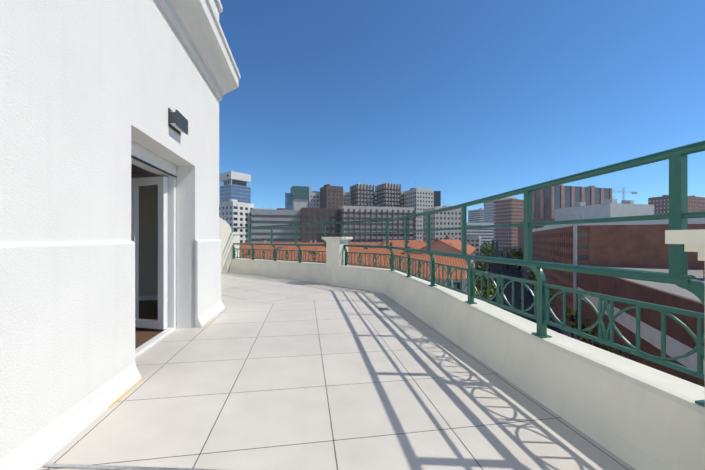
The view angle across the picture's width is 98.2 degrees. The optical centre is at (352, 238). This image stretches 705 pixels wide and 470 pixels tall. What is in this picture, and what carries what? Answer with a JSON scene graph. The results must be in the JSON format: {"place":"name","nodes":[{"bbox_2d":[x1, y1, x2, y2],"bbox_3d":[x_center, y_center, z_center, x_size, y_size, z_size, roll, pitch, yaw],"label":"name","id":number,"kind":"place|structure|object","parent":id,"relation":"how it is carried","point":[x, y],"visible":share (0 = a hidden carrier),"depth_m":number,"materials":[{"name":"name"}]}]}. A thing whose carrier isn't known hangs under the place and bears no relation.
{"place":"outdoors","nodes":[
{"label":"outdoors","id":0,"kind":"place"},
{"bbox_2d":[239,250,298,261],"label":"roof block","id":1,"kind":"structure","parent":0,"point":[270,255],"depth_m":68.28,"materials":[{"name":"orange tile"}]},
{"bbox_2d":[239,245,325,253],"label":"roof block","id":2,"kind":"structure","parent":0,"point":[284,247],"depth_m":95.84,"materials":[{"name":"orange tile"}]},
{"bbox_2d":[246,240,322,243],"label":"roof block","id":3,"kind":"structure","parent":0,"point":[287,243],"depth_m":130.56,"materials":[{"name":"orange tile"}]},
{"bbox_2d":[38,272,635,469],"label":"terrace floor","id":4,"kind":"structure","parent":0,"point":[263,373],"depth_m":2.29,"materials":[{"name":"tile"}]},
{"bbox_2d":[0,0,218,328],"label":"building wall","id":5,"kind":"structure","parent":4,"relation":"on","point":[90,90],"depth_m":2.21,"materials":[{"name":"paint"}]},
{"bbox_2d":[168,108,187,135],"bbox_3d":[-2.009,-1.339,3.531,0.096,0.200,0.320,0,0,-9],"label":"wall lamp","id":6,"kind":"object","parent":5,"relation":"attached to","point":[177,122],"visible":1,"depth_m":3.44,"materials":[{"name":"grey metal"}]},
{"bbox_2d":[157,0,239,100],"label":"cornice","id":7,"kind":"structure","parent":5,"relation":"attached to","point":[197,26],"depth_m":4.10,"materials":[{"name":"paint"}]},
{"bbox_2d":[219,217,238,272],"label":"parapet wall","id":8,"kind":"structure","parent":5,"relation":"attached to","point":[228,238],"depth_m":11.05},
{"bbox_2d":[0,240,224,469],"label":"plinth wall","id":9,"kind":"structure","parent":4,"relation":"on","point":[69,371],"depth_m":1.88,"materials":[{"name":"paint"}]},
{"bbox_2d":[42,463,222,469],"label":"drain channel","id":10,"kind":"object","parent":4,"relation":"on","point":[101,467],"visible":1,"depth_m":1.63,"materials":[{"name":"metal"}]},
{"bbox_2d":[131,140,172,348],"bbox_3d":[-4.595,-0.019,3.192,4.480,2.500,5.400,0,0,-9],"label":"interior room","id":11,"kind":"object","parent":4,"relation":"on","point":[148,252],"depth_m":6.00,"materials":[{"name":"brown wood"}]},
{"bbox_2d":[131,141,176,356],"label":"balcony door","id":12,"kind":"structure","parent":11,"relation":"attached to","point":[145,159],"depth_m":4.03,"materials":[{"name":"white plastic"}]},
{"bbox_2d":[108,318,212,407],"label":"floor trim","id":13,"kind":"structure","parent":4,"relation":"on","point":[136,383],"depth_m":2.44,"materials":[{"name":"yellow"}]},
{"bbox_2d":[322,237,352,283],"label":"pillar","id":14,"kind":"structure","parent":4,"relation":"on","point":[335,253],"depth_m":8.21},
{"bbox_2d":[298,240,380,245],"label":"roof block","id":15,"kind":"structure","parent":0,"point":[374,244],"depth_m":114.99,"materials":[{"name":"orange tile"}]},
{"bbox_2d":[434,191,440,206],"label":"black tower","id":16,"kind":"structure","parent":0,"point":[437,198],"depth_m":266.14,"materials":[{"name":"grey glass"}]},
{"bbox_2d":[219,0,704,222],"label":"sky","id":17,"kind":"structure","parent":0,"point":[464,100],"materials":[{"name":"blue"}]},
{"bbox_2d":[467,236,480,264],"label":"building","id":18,"kind":"structure","parent":0,"point":[474,241],"depth_m":202.72,"materials":[{"name":"white concrete"}]},
{"bbox_2d":[468,208,483,222],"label":"building","id":19,"kind":"structure","parent":0,"point":[476,216],"depth_m":484.15,"materials":[{"name":"blue glass"}]},
{"bbox_2d":[482,262,579,340],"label":"street","id":20,"kind":"structure","parent":0,"point":[510,272],"depth_m":138.41,"materials":[{"name":"grey asphalt"}]},
{"bbox_2d":[475,277,495,298],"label":"tree","id":21,"kind":"object","parent":20,"relation":"on","point":[485,286],"visible":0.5,"depth_m":93.62,"materials":[{"name":"green plant"}]},
{"bbox_2d":[482,241,490,246],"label":"tree","id":22,"kind":"object","parent":20,"relation":"on","point":[486,244],"visible":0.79,"depth_m":325.69,"materials":[{"name":"green plant"}]},
{"bbox_2d":[480,244,493,255],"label":"tree","id":23,"kind":"object","parent":20,"relation":"on","point":[490,250],"visible":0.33,"depth_m":229.60,"materials":[{"name":"green plant"}]},
{"bbox_2d":[495,241,499,257],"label":"junction tree","id":24,"kind":"object","parent":20,"relation":"on","point":[496,248],"visible":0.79,"depth_m":251.23,"materials":[{"name":"green plant"}]},
{"bbox_2d":[498,247,516,269],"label":"tree","id":25,"kind":"object","parent":20,"relation":"on","point":[500,254],"visible":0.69,"depth_m":201.17,"materials":[{"name":"green plant"}]},
{"bbox_2d":[510,250,523,270],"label":"tree","id":26,"kind":"object","parent":20,"relation":"on","point":[517,255],"visible":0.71,"depth_m":191.48,"materials":[{"name":"green plant"}]},
{"bbox_2d":[529,214,704,336],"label":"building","id":27,"kind":"structure","parent":0,"point":[565,243],"depth_m":91.14,"materials":[{"name":"brown brick"}]},
{"bbox_2d":[555,199,653,220],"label":"concrete block","id":28,"kind":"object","parent":27,"relation":"on","point":[608,208],"visible":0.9,"depth_m":154.76,"materials":[{"name":"grey concrete"}]},
{"bbox_2d":[589,224,704,269],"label":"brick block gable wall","id":29,"kind":"structure","parent":27,"relation":"attached to","point":[640,246],"depth_m":75.98,"materials":[{"name":"brown brick"}]},
{"bbox_3d":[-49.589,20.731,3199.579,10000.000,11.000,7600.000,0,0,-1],"label":"city ground","id":30,"kind":"structure","parent":0,"visible":0},
{"bbox_2d":[219,171,250,202],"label":"office building","id":31,"kind":"structure","parent":30,"relation":"on","point":[234,187],"depth_m":309.81,"materials":[{"name":"blue glass"}]},
{"bbox_2d":[219,197,253,242],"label":"white apartment","id":32,"kind":"structure","parent":30,"relation":"on","point":[233,213],"depth_m":165.00,"materials":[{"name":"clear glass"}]},
{"bbox_2d":[251,208,300,242],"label":"building","id":33,"kind":"structure","parent":30,"relation":"on","point":[278,216],"depth_m":171.02,"materials":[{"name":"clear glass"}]},
{"bbox_2d":[285,184,310,209],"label":"building","id":34,"kind":"structure","parent":30,"relation":"on","point":[297,198],"depth_m":233.42,"materials":[{"name":"teal glass"}]},
{"bbox_2d":[308,191,319,207],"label":"building","id":35,"kind":"structure","parent":30,"relation":"on","point":[315,199],"depth_m":237.69,"materials":[{"name":"beige concrete"}]},
{"bbox_2d":[309,248,325,253],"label":"roof block","id":36,"kind":"structure","parent":30,"relation":"on","point":[323,249],"depth_m":75.29,"materials":[{"name":"orange tile"}]},
{"bbox_2d":[300,208,339,242],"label":"building","id":37,"kind":"structure","parent":30,"relation":"on","point":[314,215],"depth_m":171.53,"materials":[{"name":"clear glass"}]},
{"bbox_2d":[320,184,342,207],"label":"building","id":38,"kind":"structure","parent":30,"relation":"on","point":[331,196],"depth_m":229.14,"materials":[{"name":"brown concrete"}]},
{"bbox_2d":[343,192,350,205],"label":"building","id":39,"kind":"structure","parent":30,"relation":"on","point":[346,197],"depth_m":241.96,"materials":[{"name":"beige concrete"}]},
{"bbox_2d":[350,183,373,205],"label":"apartment building","id":40,"kind":"structure","parent":30,"relation":"on","point":[363,194],"depth_m":234.94,"materials":[{"name":"grey concrete"}]},
{"bbox_2d":[348,242,402,253],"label":"roof block","id":41,"kind":"structure","parent":30,"relation":"on","point":[371,250],"depth_m":79.99,"materials":[{"name":"orange tile"}]},
{"bbox_2d":[374,191,377,205],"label":"building","id":42,"kind":"structure","parent":30,"relation":"on","point":[375,198],"depth_m":239.98,"materials":[{"name":"grey concrete"}]},
{"bbox_2d":[339,201,414,242],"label":"building","id":43,"kind":"structure","parent":30,"relation":"on","point":[349,212],"depth_m":170.33,"materials":[{"name":"grey concrete"}]},
{"bbox_2d":[301,253,467,291],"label":"roof block","id":44,"kind":"structure","parent":30,"relation":"on","point":[382,260],"depth_m":49.45,"materials":[{"name":"orange tile"}]},
{"bbox_2d":[375,183,400,206],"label":"apartment building","id":45,"kind":"structure","parent":30,"relation":"on","point":[389,194],"depth_m":233.37,"materials":[{"name":"grey concrete"}]},
{"bbox_2d":[376,240,426,248],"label":"roof block","id":46,"kind":"structure","parent":30,"relation":"on","point":[418,244],"depth_m":90.37,"materials":[{"name":"orange tile"}]},
{"bbox_2d":[401,191,403,206],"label":"building","id":47,"kind":"structure","parent":30,"relation":"on","point":[402,198],"depth_m":239.65,"materials":[{"name":"grey concrete"}]},
{"bbox_2d":[403,246,423,253],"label":"roof block","id":48,"kind":"structure","parent":30,"relation":"on","point":[412,252],"depth_m":61.79,"materials":[{"name":"orange tile"}]},
{"bbox_2d":[404,187,433,240],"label":"building","id":49,"kind":"structure","parent":30,"relation":"on","point":[419,200],"depth_m":226.86,"materials":[{"name":"beige concrete"}]},
{"bbox_2d":[423,205,460,243],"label":"building","id":50,"kind":"structure","parent":30,"relation":"on","point":[449,219],"depth_m":179.28,"materials":[{"name":"beige concrete"}]},
{"bbox_2d":[420,236,476,268],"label":"roof block","id":51,"kind":"structure","parent":30,"relation":"on","point":[452,245],"depth_m":70.90,"materials":[{"name":"orange tile"}]},
{"bbox_2d":[467,223,493,250],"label":"office","id":52,"kind":"structure","parent":30,"relation":"on","point":[486,234],"depth_m":332.97,"materials":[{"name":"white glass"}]},
{"bbox_2d":[473,265,487,287],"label":"tree","id":53,"kind":"object","parent":30,"relation":"on","point":[479,278],"visible":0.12,"depth_m":97.55,"materials":[{"name":"green plant"}]},
{"bbox_2d":[475,260,487,267],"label":"tree","id":54,"kind":"object","parent":30,"relation":"on","point":[480,263],"visible":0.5,"depth_m":176.82,"materials":[{"name":"green plant"}]},
{"bbox_2d":[475,251,487,266],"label":"tree","id":55,"kind":"object","parent":30,"relation":"on","point":[482,254],"visible":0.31,"depth_m":199.51,"materials":[{"name":"green plant"}]},
{"bbox_2d":[479,245,487,253],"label":"tree","id":56,"kind":"object","parent":30,"relation":"on","point":[483,249],"visible":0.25,"depth_m":208.51,"materials":[{"name":"green plant"}]},
{"bbox_2d":[490,240,495,256],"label":"tree","id":57,"kind":"object","parent":30,"relation":"on","point":[493,250],"visible":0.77,"depth_m":241.08,"materials":[{"name":"green plant"}]},
{"bbox_2d":[484,197,516,222],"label":"building","id":58,"kind":"structure","parent":30,"relation":"on","point":[488,211],"depth_m":390.00,"materials":[{"name":"grey glass"}]},
{"bbox_2d":[494,199,523,256],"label":"brick block","id":59,"kind":"structure","parent":30,"relation":"on","point":[509,211],"depth_m":266.99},
{"bbox_2d":[518,218,554,272],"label":"building","id":60,"kind":"structure","parent":30,"relation":"on","point":[521,241],"depth_m":200.44,"materials":[{"name":"grey concrete"}]},
{"bbox_2d":[549,288,552,310],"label":"tree","id":61,"kind":"object","parent":30,"relation":"on","point":[551,291],"visible":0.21,"depth_m":108.24,"materials":[{"name":"green plant"}]},
{"bbox_2d":[561,307,577,337],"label":"tree","id":62,"kind":"object","parent":30,"relation":"on","point":[572,316],"visible":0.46,"depth_m":79.32,"materials":[{"name":"green plant"}]},
{"bbox_2d":[532,184,611,218],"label":"building","id":63,"kind":"structure","parent":30,"relation":"on","point":[547,202],"depth_m":206.46,"materials":[{"name":"concrete"}]},
{"bbox_2d":[569,312,591,340],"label":"tree","id":64,"kind":"object","parent":30,"relation":"on","point":[586,323],"visible":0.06,"depth_m":70.31,"materials":[{"name":"green plant"}]},
{"bbox_2d":[578,327,609,351],"bbox_3d":[49.133,21.833,61.208,5.895,8.821,6.598,0,0,-1],"label":"tree","id":65,"kind":"object","parent":30,"relation":"on","point":[594,331],"visible":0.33,"depth_m":61.98,"materials":[{"name":"green plant"}]},
{"bbox_2d":[598,341,635,360],"bbox_3d":[44.262,21.762,50.818,5.219,8.958,6.331,0,0,-38],"label":"tree","id":66,"kind":"object","parent":30,"relation":"on","point":[615,350],"visible":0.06,"depth_m":51.42,"materials":[{"name":"green plant"}]},
{"bbox_2d":[613,187,636,199],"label":"tower crane","id":67,"kind":"object","parent":30,"relation":"on","point":[623,193],"visible":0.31,"depth_m":425.31,"materials":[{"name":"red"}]},
{"bbox_2d":[578,261,704,386],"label":"building","id":68,"kind":"structure","parent":30,"relation":"on","point":[680,341],"depth_m":45.45,"materials":[{"name":"brown brick"}]},
{"bbox_2d":[648,195,704,217],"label":"building","id":69,"kind":"structure","parent":30,"relation":"on","point":[661,204],"depth_m":246.58,"materials":[{"name":"brown"}]},
{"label":"facade","id":70,"kind":"object","parent":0,"visible":0},
{"bbox_2d":[229,258,704,469],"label":"parapet","id":71,"kind":"structure","parent":70,"relation":"on","point":[636,415],"depth_m":2.19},
{"bbox_2d":[231,140,704,406],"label":"railing","id":72,"kind":"object","parent":71,"relation":"on","point":[678,215],"visible":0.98,"depth_m":2.27,"materials":[{"name":"green metal"}]},
{"bbox_2d":[665,229,704,260],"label":"pillar","id":73,"kind":"structure","parent":70,"relation":"on","point":[692,240],"depth_m":1.39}
]}

